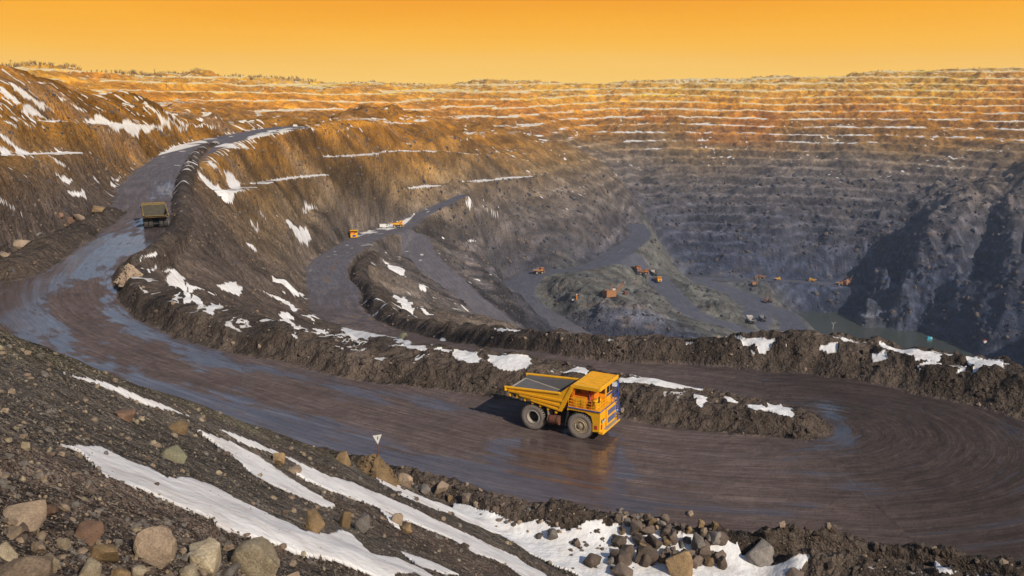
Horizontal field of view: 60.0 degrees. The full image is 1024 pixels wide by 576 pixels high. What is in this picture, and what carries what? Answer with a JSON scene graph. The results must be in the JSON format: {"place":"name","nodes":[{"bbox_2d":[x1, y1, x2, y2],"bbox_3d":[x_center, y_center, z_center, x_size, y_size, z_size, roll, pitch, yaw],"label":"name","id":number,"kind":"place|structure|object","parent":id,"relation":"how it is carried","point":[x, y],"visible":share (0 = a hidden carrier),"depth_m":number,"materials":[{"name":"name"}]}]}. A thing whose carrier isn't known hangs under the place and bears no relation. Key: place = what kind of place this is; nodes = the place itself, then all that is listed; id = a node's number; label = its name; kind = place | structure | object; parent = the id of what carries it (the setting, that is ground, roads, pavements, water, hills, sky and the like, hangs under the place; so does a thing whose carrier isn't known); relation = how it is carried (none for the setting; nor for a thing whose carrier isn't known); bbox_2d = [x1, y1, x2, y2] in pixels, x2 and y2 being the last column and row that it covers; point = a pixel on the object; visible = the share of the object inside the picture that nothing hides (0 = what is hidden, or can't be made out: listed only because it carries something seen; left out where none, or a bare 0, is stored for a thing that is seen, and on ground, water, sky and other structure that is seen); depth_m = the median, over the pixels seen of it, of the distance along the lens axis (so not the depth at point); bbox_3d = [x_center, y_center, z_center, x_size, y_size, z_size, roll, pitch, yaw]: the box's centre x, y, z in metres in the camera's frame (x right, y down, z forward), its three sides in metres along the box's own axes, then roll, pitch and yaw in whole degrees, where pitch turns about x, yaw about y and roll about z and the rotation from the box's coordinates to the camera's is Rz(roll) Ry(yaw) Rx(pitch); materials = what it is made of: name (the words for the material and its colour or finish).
{"place":"outdoors","nodes":[
{"label":"outdoors","id":0,"kind":"place"},
{"bbox_2d":[0,330,572,575],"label":"gravel slope","id":1,"kind":"structure","parent":0,"point":[226,508],"depth_m":29.95,"materials":[{"name":"gravel"}]},
{"bbox_2d":[0,542,17,560],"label":"boulder","id":2,"kind":"object","parent":1,"relation":"on","point":[8,552],"visible":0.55,"depth_m":13.14,"materials":[{"name":"stone"}]},
{"bbox_2d":[6,526,23,539],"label":"boulder","id":3,"kind":"object","parent":1,"relation":"on","point":[14,532],"visible":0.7,"depth_m":14.69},
{"bbox_2d":[2,499,46,531],"bbox_3d":[-8.417,3.971,15.223,0.675,0.451,0.612,-2,13,-8],"label":"boulder","id":4,"kind":"object","parent":1,"relation":"on","point":[31,515],"visible":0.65,"depth_m":15.24,"materials":[{"name":"stone"}]},
{"bbox_2d":[0,556,53,575],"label":"boulder","id":5,"kind":"object","parent":1,"relation":"on","point":[32,566],"visible":1,"depth_m":12.14,"materials":[{"name":"stone"}]},
{"bbox_2d":[31,541,46,552],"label":"boulder","id":6,"kind":"object","parent":1,"relation":"on","point":[38,546],"visible":0.99,"depth_m":14.16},
{"bbox_2d":[46,504,58,515],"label":"boulder","id":7,"kind":"object","parent":1,"relation":"on","point":[52,509],"visible":0.66,"depth_m":16.35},
{"bbox_2d":[44,552,61,569],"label":"boulder","id":8,"kind":"object","parent":1,"relation":"on","point":[56,564],"visible":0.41,"depth_m":13.76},
{"bbox_2d":[57,538,70,549],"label":"boulder","id":9,"kind":"object","parent":1,"relation":"on","point":[64,543],"visible":0.99,"depth_m":15.43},
{"bbox_2d":[74,520,103,545],"bbox_3d":[-7.692,4.459,16.164,0.505,0.349,0.506,-2,13,-11],"label":"boulder","id":10,"kind":"object","parent":1,"relation":"on","point":[90,532],"visible":0.82,"depth_m":16.05,"materials":[{"name":"stone"}]},
{"bbox_2d":[78,557,101,575],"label":"boulder","id":11,"kind":"object","parent":1,"relation":"on","point":[92,567],"visible":1,"depth_m":13.93,"materials":[{"name":"stone"}]},
{"bbox_2d":[89,544,118,561],"bbox_3d":[-7.268,4.748,15.813,0.515,0.457,0.419,-3,13,-14],"label":"boulder","id":12,"kind":"object","parent":1,"relation":"on","point":[104,553],"visible":0.88,"depth_m":15.69,"materials":[{"name":"stone"}]},
{"bbox_2d":[111,567,130,575],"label":"boulder","id":13,"kind":"object","parent":1,"relation":"on","point":[120,571],"visible":1,"depth_m":14.76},
{"bbox_2d":[113,409,135,422],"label":"boulder","id":14,"kind":"object","parent":1,"relation":"on","point":[127,415],"visible":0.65,"depth_m":32.29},
{"bbox_2d":[131,565,146,575],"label":"boulder","id":15,"kind":"object","parent":1,"relation":"on","point":[139,570],"visible":0.97,"depth_m":15.85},
{"bbox_2d":[133,525,177,568],"bbox_3d":[-6.841,4.994,17.036,0.756,0.899,0.674,1,26,-10],"label":"boulder","id":16,"kind":"object","parent":1,"relation":"on","point":[156,546],"visible":0.96,"depth_m":16.86,"materials":[{"name":"stone"}]},
{"bbox_2d":[161,445,186,463],"bbox_3d":[-11.106,5.496,29.017,0.889,0.700,0.664,-6,14,-24],"label":"boulder","id":17,"kind":"object","parent":1,"relation":"on","point":[176,453],"visible":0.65,"depth_m":28.82,"materials":[{"name":"stone"}]},
{"bbox_2d":[168,420,188,435],"bbox_3d":[-13.470,5.710,35.895,0.564,0.614,0.703,7,14,27],"label":"boulder","id":18,"kind":"object","parent":1,"relation":"on","point":[180,427],"visible":0.9,"depth_m":35.76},
{"bbox_2d":[180,549,194,560],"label":"boulder","id":19,"kind":"object","parent":1,"relation":"on","point":[184,557],"visible":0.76,"depth_m":18.18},
{"bbox_2d":[178,563,198,575],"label":"boulder","id":20,"kind":"object","parent":1,"relation":"on","point":[190,569],"visible":0.99,"depth_m":17.18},
{"bbox_2d":[189,538,221,575],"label":"boulder","id":21,"kind":"object","parent":1,"relation":"on","point":[205,556],"visible":0.9,"depth_m":18.21,"materials":[{"name":"stone"}]},
{"bbox_2d":[223,544,233,552],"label":"boulder","id":22,"kind":"object","parent":1,"relation":"on","point":[229,548],"visible":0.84,"depth_m":20.34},
{"bbox_2d":[221,563,241,575],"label":"boulder","id":23,"kind":"object","parent":1,"relation":"on","point":[233,569],"visible":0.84,"depth_m":18.43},
{"bbox_2d":[230,536,279,575],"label":"boulder","id":24,"kind":"object","parent":1,"relation":"on","point":[256,556],"visible":0.93,"depth_m":19.19,"materials":[{"name":"stone"}]},
{"bbox_2d":[273,453,285,465],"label":"boulder","id":25,"kind":"object","parent":1,"relation":"on","point":[278,458],"visible":0.98,"depth_m":41.87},
{"bbox_2d":[287,571,299,575],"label":"boulder","id":26,"kind":"object","parent":1,"relation":"on","point":[296,573],"visible":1,"depth_m":20.47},
{"bbox_2d":[288,465,301,474],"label":"boulder","id":27,"kind":"object","parent":1,"relation":"on","point":[295,469],"visible":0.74,"depth_m":42.19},
{"bbox_2d":[305,508,324,532],"bbox_3d":[-6.167,7.316,27.748,0.613,0.760,0.640,-2,4,24],"label":"boulder","id":28,"kind":"object","parent":1,"relation":"on","point":[315,522],"visible":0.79,"depth_m":27.54,"materials":[{"name":"stone"}]},
{"bbox_2d":[336,451,350,466],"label":"boulder","id":29,"kind":"object","parent":1,"relation":"on","point":[342,457],"visible":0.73,"depth_m":61.20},
{"bbox_2d":[338,510,350,528],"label":"boulder","id":30,"kind":"object","parent":1,"relation":"on","point":[344,521],"visible":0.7,"depth_m":33.29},
{"bbox_2d":[354,512,369,533],"bbox_3d":[-5.974,9.370,35.322,0.705,0.683,0.677,-11,17,-39],"label":"boulder","id":31,"kind":"object","parent":1,"relation":"on","point":[362,524],"visible":0.88,"depth_m":35.15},
{"bbox_2d":[355,454,402,486],"bbox_3d":[-9.674,13.580,63.699,3.704,3.628,3.739,-6,14,-24],"label":"gravel heap","id":32,"kind":"object","parent":1,"relation":"on","point":[375,466],"visible":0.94,"depth_m":62.74,"materials":[{"name":"gravel"}]},
{"bbox_2d":[373,434,381,454],"bbox_3d":[-9.639,11.633,63.676,0.660,2.420,0.090,0,13,0],"label":"road sign","id":33,"kind":"object","parent":32,"relation":"on","point":[377,438],"visible":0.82,"depth_m":63.44,"materials":[{"name":"metal"}]},
{"bbox_2d":[391,513,402,526],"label":"boulder","id":34,"kind":"object","parent":1,"relation":"on","point":[396,518],"visible":0.88,"depth_m":43.43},
{"bbox_2d":[397,473,412,488],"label":"boulder","id":35,"kind":"object","parent":1,"relation":"on","point":[404,479],"visible":0.77,"depth_m":66.24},
{"bbox_2d":[401,522,411,533],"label":"boulder","id":36,"kind":"object","parent":1,"relation":"on","point":[406,528],"visible":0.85,"depth_m":42.87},
{"bbox_2d":[418,483,430,495],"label":"boulder","id":37,"kind":"object","parent":1,"relation":"on","point":[424,489],"visible":0.98,"depth_m":77.42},
{"bbox_2d":[434,481,448,493],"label":"boulder","id":38,"kind":"object","parent":1,"relation":"on","point":[442,486],"visible":1,"depth_m":79.33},
{"bbox_2d":[460,542,469,549],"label":"boulder","id":39,"kind":"object","parent":1,"relation":"on","point":[464,546],"visible":0.91,"depth_m":46.53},
{"bbox_2d":[462,493,470,502],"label":"boulder","id":40,"kind":"object","parent":1,"relation":"on","point":[466,497],"visible":1,"depth_m":77.30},
{"bbox_2d":[536,532,541,538],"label":"boulder","id":41,"kind":"object","parent":1,"relation":"on","point":[539,535],"visible":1,"depth_m":71.93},
{"bbox_2d":[547,528,557,539],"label":"boulder","id":42,"kind":"object","parent":1,"relation":"on","point":[552,534],"visible":1,"depth_m":71.39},
{"bbox_2d":[573,538,580,547],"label":"boulder","id":43,"kind":"object","parent":1,"relation":"on","point":[576,542],"visible":1,"depth_m":70.51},
{"bbox_2d":[582,553,601,567],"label":"boulder","id":44,"kind":"object","parent":1,"relation":"on","point":[591,560],"visible":1,"depth_m":67.77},
{"bbox_2d":[606,556,613,564],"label":"pile stone","id":45,"kind":"object","parent":1,"relation":"on","point":[610,561],"visible":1,"depth_m":67.85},
{"bbox_2d":[610,549,619,561],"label":"pile stone","id":46,"kind":"object","parent":1,"relation":"on","point":[614,553],"visible":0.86,"depth_m":68.27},
{"bbox_2d":[614,514,622,522],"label":"pile stone","id":47,"kind":"object","parent":1,"relation":"on","point":[618,518],"visible":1,"depth_m":72.38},
{"bbox_2d":[611,535,626,546],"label":"pile stone","id":48,"kind":"object","parent":1,"relation":"on","point":[617,540],"visible":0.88,"depth_m":70.37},
{"bbox_2d":[610,562,632,575],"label":"boulder","id":49,"kind":"object","parent":1,"relation":"on","point":[620,569],"visible":1,"depth_m":66.27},
{"bbox_2d":[619,544,634,558],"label":"boulder","id":50,"kind":"object","parent":1,"relation":"on","point":[630,548],"visible":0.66,"depth_m":68.34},
{"bbox_2d":[624,517,630,526],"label":"pile stone","id":51,"kind":"object","parent":1,"relation":"on","point":[627,522],"visible":1,"depth_m":72.04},
{"bbox_2d":[630,520,643,535],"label":"pile stone","id":52,"kind":"object","parent":1,"relation":"on","point":[636,526],"visible":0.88,"depth_m":71.04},
{"bbox_2d":[632,534,644,545],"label":"pile stone","id":53,"kind":"object","parent":1,"relation":"on","point":[637,538],"visible":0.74,"depth_m":70.27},
{"bbox_2d":[640,554,651,567],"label":"pile stone","id":54,"kind":"object","parent":1,"relation":"on","point":[645,560],"visible":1,"depth_m":67.72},
{"bbox_2d":[634,545,658,565],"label":"boulder","id":55,"kind":"object","parent":1,"relation":"on","point":[641,550],"visible":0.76,"depth_m":67.98,"materials":[{"name":"stone"}]},
{"bbox_2d":[642,513,651,520],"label":"pile stone","id":56,"kind":"object","parent":1,"relation":"on","point":[648,516],"visible":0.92,"depth_m":72.44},
{"bbox_2d":[640,525,655,533],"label":"pile stone","id":57,"kind":"object","parent":1,"relation":"on","point":[651,529],"visible":0.98,"depth_m":70.82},
{"bbox_2d":[647,518,657,525],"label":"pile stone","id":58,"kind":"object","parent":1,"relation":"on","point":[653,521],"visible":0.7,"depth_m":71.54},
{"bbox_2d":[645,533,662,549],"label":"pile stone","id":59,"kind":"object","parent":1,"relation":"on","point":[654,541],"visible":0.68,"depth_m":69.51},
{"bbox_2d":[657,520,666,526],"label":"pile stone","id":60,"kind":"object","parent":1,"relation":"on","point":[661,523],"visible":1,"depth_m":70.95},
{"bbox_2d":[658,551,667,563],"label":"pile stone","id":61,"kind":"object","parent":1,"relation":"on","point":[663,556],"visible":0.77,"depth_m":68.08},
{"bbox_2d":[660,514,669,522],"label":"pile stone","id":62,"kind":"object","parent":1,"relation":"on","point":[665,518],"visible":0.83,"depth_m":74.94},
{"bbox_2d":[660,528,670,537],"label":"pile stone","id":63,"kind":"object","parent":1,"relation":"on","point":[665,531],"visible":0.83,"depth_m":70.30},
{"bbox_2d":[662,536,670,545],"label":"pile stone","id":64,"kind":"object","parent":1,"relation":"on","point":[666,541],"visible":0.94,"depth_m":69.80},
{"bbox_2d":[661,523,671,529],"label":"pile stone","id":65,"kind":"object","parent":1,"relation":"on","point":[668,525],"visible":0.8,"depth_m":70.79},
{"bbox_2d":[662,549,670,555],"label":"pile stone","id":66,"kind":"object","parent":1,"relation":"on","point":[665,552],"visible":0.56,"depth_m":68.86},
{"bbox_2d":[667,528,677,545],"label":"pile stone","id":67,"kind":"object","parent":1,"relation":"on","point":[672,536],"visible":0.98,"depth_m":69.66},
{"bbox_2d":[671,550,679,555],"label":"pile stone","id":68,"kind":"object","parent":1,"relation":"on","point":[674,552],"visible":0.27,"depth_m":67.53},
{"bbox_2d":[665,551,692,575],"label":"boulder","id":69,"kind":"object","parent":1,"relation":"on","point":[680,563],"visible":1,"depth_m":66.34,"materials":[{"name":"stone"}]},
{"bbox_2d":[678,540,684,548],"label":"pile stone","id":70,"kind":"object","parent":1,"relation":"on","point":[681,544],"visible":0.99,"depth_m":69.61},
{"bbox_2d":[680,523,685,529],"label":"pile stone","id":71,"kind":"object","parent":1,"relation":"on","point":[682,526],"visible":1,"depth_m":70.56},
{"bbox_2d":[682,536,691,543],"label":"pile stone","id":72,"kind":"object","parent":1,"relation":"on","point":[687,539],"visible":1,"depth_m":69.72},
{"bbox_2d":[692,554,697,568],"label":"pile stone","id":73,"kind":"object","parent":1,"relation":"on","point":[694,559],"visible":0.73,"depth_m":67.25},
{"bbox_2d":[691,532,704,551],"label":"boulder","id":74,"kind":"object","parent":1,"relation":"on","point":[698,543],"visible":0.73,"depth_m":68.54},
{"bbox_2d":[697,555,702,566],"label":"pile stone","id":75,"kind":"object","parent":1,"relation":"on","point":[699,560],"visible":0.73,"depth_m":67.68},
{"bbox_2d":[697,519,704,528],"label":"pile stone","id":76,"kind":"object","parent":1,"relation":"on","point":[701,523],"visible":1,"depth_m":70.51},
{"bbox_2d":[698,545,710,558],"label":"pile stone","id":77,"kind":"object","parent":1,"relation":"on","point":[704,552],"visible":0.77,"depth_m":68.32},
{"bbox_2d":[705,557,713,566],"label":"pile stone","id":78,"kind":"object","parent":1,"relation":"on","point":[709,561],"visible":1,"depth_m":67.57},
{"bbox_2d":[708,531,720,544],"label":"boulder","id":79,"kind":"object","parent":1,"relation":"on","point":[715,536],"visible":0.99,"depth_m":69.30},
{"bbox_2d":[711,521,718,530],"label":"pile stone","id":80,"kind":"object","parent":1,"relation":"on","point":[714,525],"visible":1,"depth_m":70.24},
{"bbox_2d":[714,550,726,562],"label":"boulder","id":81,"kind":"object","parent":1,"relation":"on","point":[720,553],"visible":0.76,"depth_m":68.05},
{"bbox_2d":[715,555,726,569],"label":"pile stone","id":82,"kind":"object","parent":1,"relation":"on","point":[721,561],"visible":1,"depth_m":67.35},
{"bbox_2d":[719,531,728,545],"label":"pile stone","id":83,"kind":"object","parent":1,"relation":"on","point":[724,538],"visible":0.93,"depth_m":69.33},
{"bbox_2d":[745,539,773,566],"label":"boulder","id":84,"kind":"object","parent":1,"relation":"on","point":[760,553],"visible":1,"depth_m":68.01,"materials":[{"name":"stone"}]},
{"bbox_2d":[785,567,803,575],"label":"boulder","id":85,"kind":"object","parent":1,"relation":"on","point":[792,571],"visible":1,"depth_m":65.42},
{"bbox_2d":[0,63,1023,575],"bbox_3d":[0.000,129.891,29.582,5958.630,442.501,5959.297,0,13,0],"label":"terrain","id":86,"kind":"structure","parent":0,"point":[904,129],"depth_m":790.01,"materials":[{"name":"soil"}]},
{"bbox_2d":[67,217,74,223],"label":"boulder","id":87,"kind":"object","parent":86,"relation":"on","point":[70,220],"visible":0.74,"depth_m":218.88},
{"bbox_2d":[73,214,84,220],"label":"boulder","id":88,"kind":"object","parent":86,"relation":"on","point":[76,217],"visible":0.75,"depth_m":213.70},
{"bbox_2d":[91,205,104,212],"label":"boulder","id":89,"kind":"object","parent":86,"relation":"on","point":[97,209],"visible":0.89,"depth_m":226.43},
{"bbox_2d":[114,263,142,286],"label":"gravel heap","id":90,"kind":"object","parent":86,"relation":"on","point":[129,270],"visible":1,"depth_m":155.20,"materials":[{"name":"gravel"}]},
{"bbox_2d":[0,81,537,324],"bbox_3d":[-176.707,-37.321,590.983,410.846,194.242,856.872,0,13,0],"label":"scree","id":91,"kind":"structure","parent":86,"relation":"on","point":[164,134],"depth_m":380.44,"materials":[{"name":"stone"}]},
{"bbox_2d":[0,251,9,256],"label":"boulder","id":92,"kind":"object","parent":91,"relation":"on","point":[4,254],"visible":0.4,"depth_m":183.24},
{"bbox_2d":[13,239,29,249],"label":"boulder","id":93,"kind":"object","parent":91,"relation":"on","point":[18,244],"visible":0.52,"depth_m":190.47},
{"bbox_2d":[399,333,407,338],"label":"boulder","id":94,"kind":"object","parent":86,"relation":"on","point":[402,335],"visible":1,"depth_m":183.04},
{"bbox_2d":[2,60,1014,84],"bbox_3d":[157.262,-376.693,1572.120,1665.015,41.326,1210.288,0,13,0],"label":"scrub","id":95,"kind":"object","parent":86,"relation":"on","point":[39,63],"visible":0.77,"depth_m":1369.41,"materials":[{"name":"plant"}]},
{"bbox_2d":[123,272,1021,570],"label":"berm rubble","id":96,"kind":"object","parent":86,"relation":"on","point":[827,524],"visible":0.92,"depth_m":96.11,"materials":[{"name":"stone"}]},
{"bbox_2d":[603,281,627,299],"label":"mining shovel","id":97,"kind":"object","parent":86,"relation":"on","point":[611,293],"visible":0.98,"depth_m":791.54,"materials":[{"name":"orange metal"}]},
{"bbox_2d":[615,549,631,565],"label":"pile stone","id":98,"kind":"object","parent":86,"relation":"on","point":[624,557],"visible":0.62,"depth_m":67.60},
{"bbox_2d":[422,168,1023,347],"bbox_3d":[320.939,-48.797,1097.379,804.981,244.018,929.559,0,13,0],"label":"pit rubble","id":99,"kind":"object","parent":86,"relation":"on","point":[922,274],"visible":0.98,"depth_m":1208.65,"materials":[{"name":"stone"}]},
{"bbox_2d":[746,315,755,323],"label":"dump truck","id":100,"kind":"object","parent":86,"relation":"on","point":[750,319],"visible":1,"depth_m":912.76,"materials":[{"name":"white paint"}]},
{"bbox_2d":[0,126,1023,560],"bbox_3d":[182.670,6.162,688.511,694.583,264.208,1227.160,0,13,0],"label":"haul road","id":101,"kind":"structure","parent":0,"point":[886,464],"depth_m":97.11,"materials":[{"name":"soil"}]},
{"bbox_2d":[140,202,168,227],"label":"haul truck","id":102,"kind":"object","parent":101,"relation":"on","point":[155,213],"visible":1,"depth_m":221.42,"materials":[{"name":"yellow metal"}]},
{"bbox_2d":[349,230,357,237],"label":"dump truck","id":103,"kind":"object","parent":101,"relation":"on","point":[353,233],"visible":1,"depth_m":600.58,"materials":[{"name":"metal"}]},
{"bbox_2d":[391,221,402,227],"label":"dump truck","id":104,"kind":"object","parent":101,"relation":"on","point":[395,224],"visible":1,"depth_m":707.35,"materials":[{"name":"metal"}]},
{"bbox_2d":[532,267,544,273],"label":"dump truck","id":105,"kind":"object","parent":101,"relation":"on","point":[539,270],"visible":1,"depth_m":896.81,"materials":[{"name":"metal"}]},
{"bbox_2d":[504,371,619,438],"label":"haul truck","id":106,"kind":"object","parent":101,"relation":"on","point":[586,406],"visible":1,"depth_m":93.56,"materials":[{"name":"metal"}]},
{"bbox_2d":[631,266,640,270],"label":"dump truck","id":107,"kind":"object","parent":101,"relation":"on","point":[636,268],"visible":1,"depth_m":961.08,"materials":[{"name":"metal"}]},
{"bbox_2d":[637,268,648,274],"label":"dump truck","id":108,"kind":"object","parent":101,"relation":"on","point":[641,272],"visible":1,"depth_m":957.55,"materials":[{"name":"metal"}]},
{"bbox_2d":[649,269,658,275],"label":"dump truck","id":109,"kind":"object","parent":101,"relation":"on","point":[653,272],"visible":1,"depth_m":1009.52,"materials":[{"name":"grey paint"}]},
{"bbox_2d":[653,276,661,281],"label":"dump truck","id":110,"kind":"object","parent":101,"relation":"on","point":[658,278],"visible":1,"depth_m":990.68,"materials":[{"name":"metal"}]},
{"bbox_2d":[758,314,767,321],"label":"dump truck","id":111,"kind":"object","parent":101,"relation":"on","point":[762,317],"visible":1,"depth_m":1103.12,"materials":[{"name":"grey paint"}]},
{"bbox_2d":[843,275,853,286],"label":"mining shovel","id":112,"kind":"object","parent":101,"relation":"on","point":[846,283],"visible":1,"depth_m":1294.59,"materials":[{"name":"orange metal"}]},
{"bbox_2d":[0,0,1023,84],"label":"sky","id":113,"kind":"structure","parent":0,"point":[336,41],"materials":[{"name":"orange"}]},
{"bbox_2d":[798,311,1023,367],"bbox_3d":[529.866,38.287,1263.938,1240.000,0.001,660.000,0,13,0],"label":"water","id":114,"kind":"structure","parent":0,"point":[823,323],"depth_m":1173.47,"materials":[{"name":"green liquid"}]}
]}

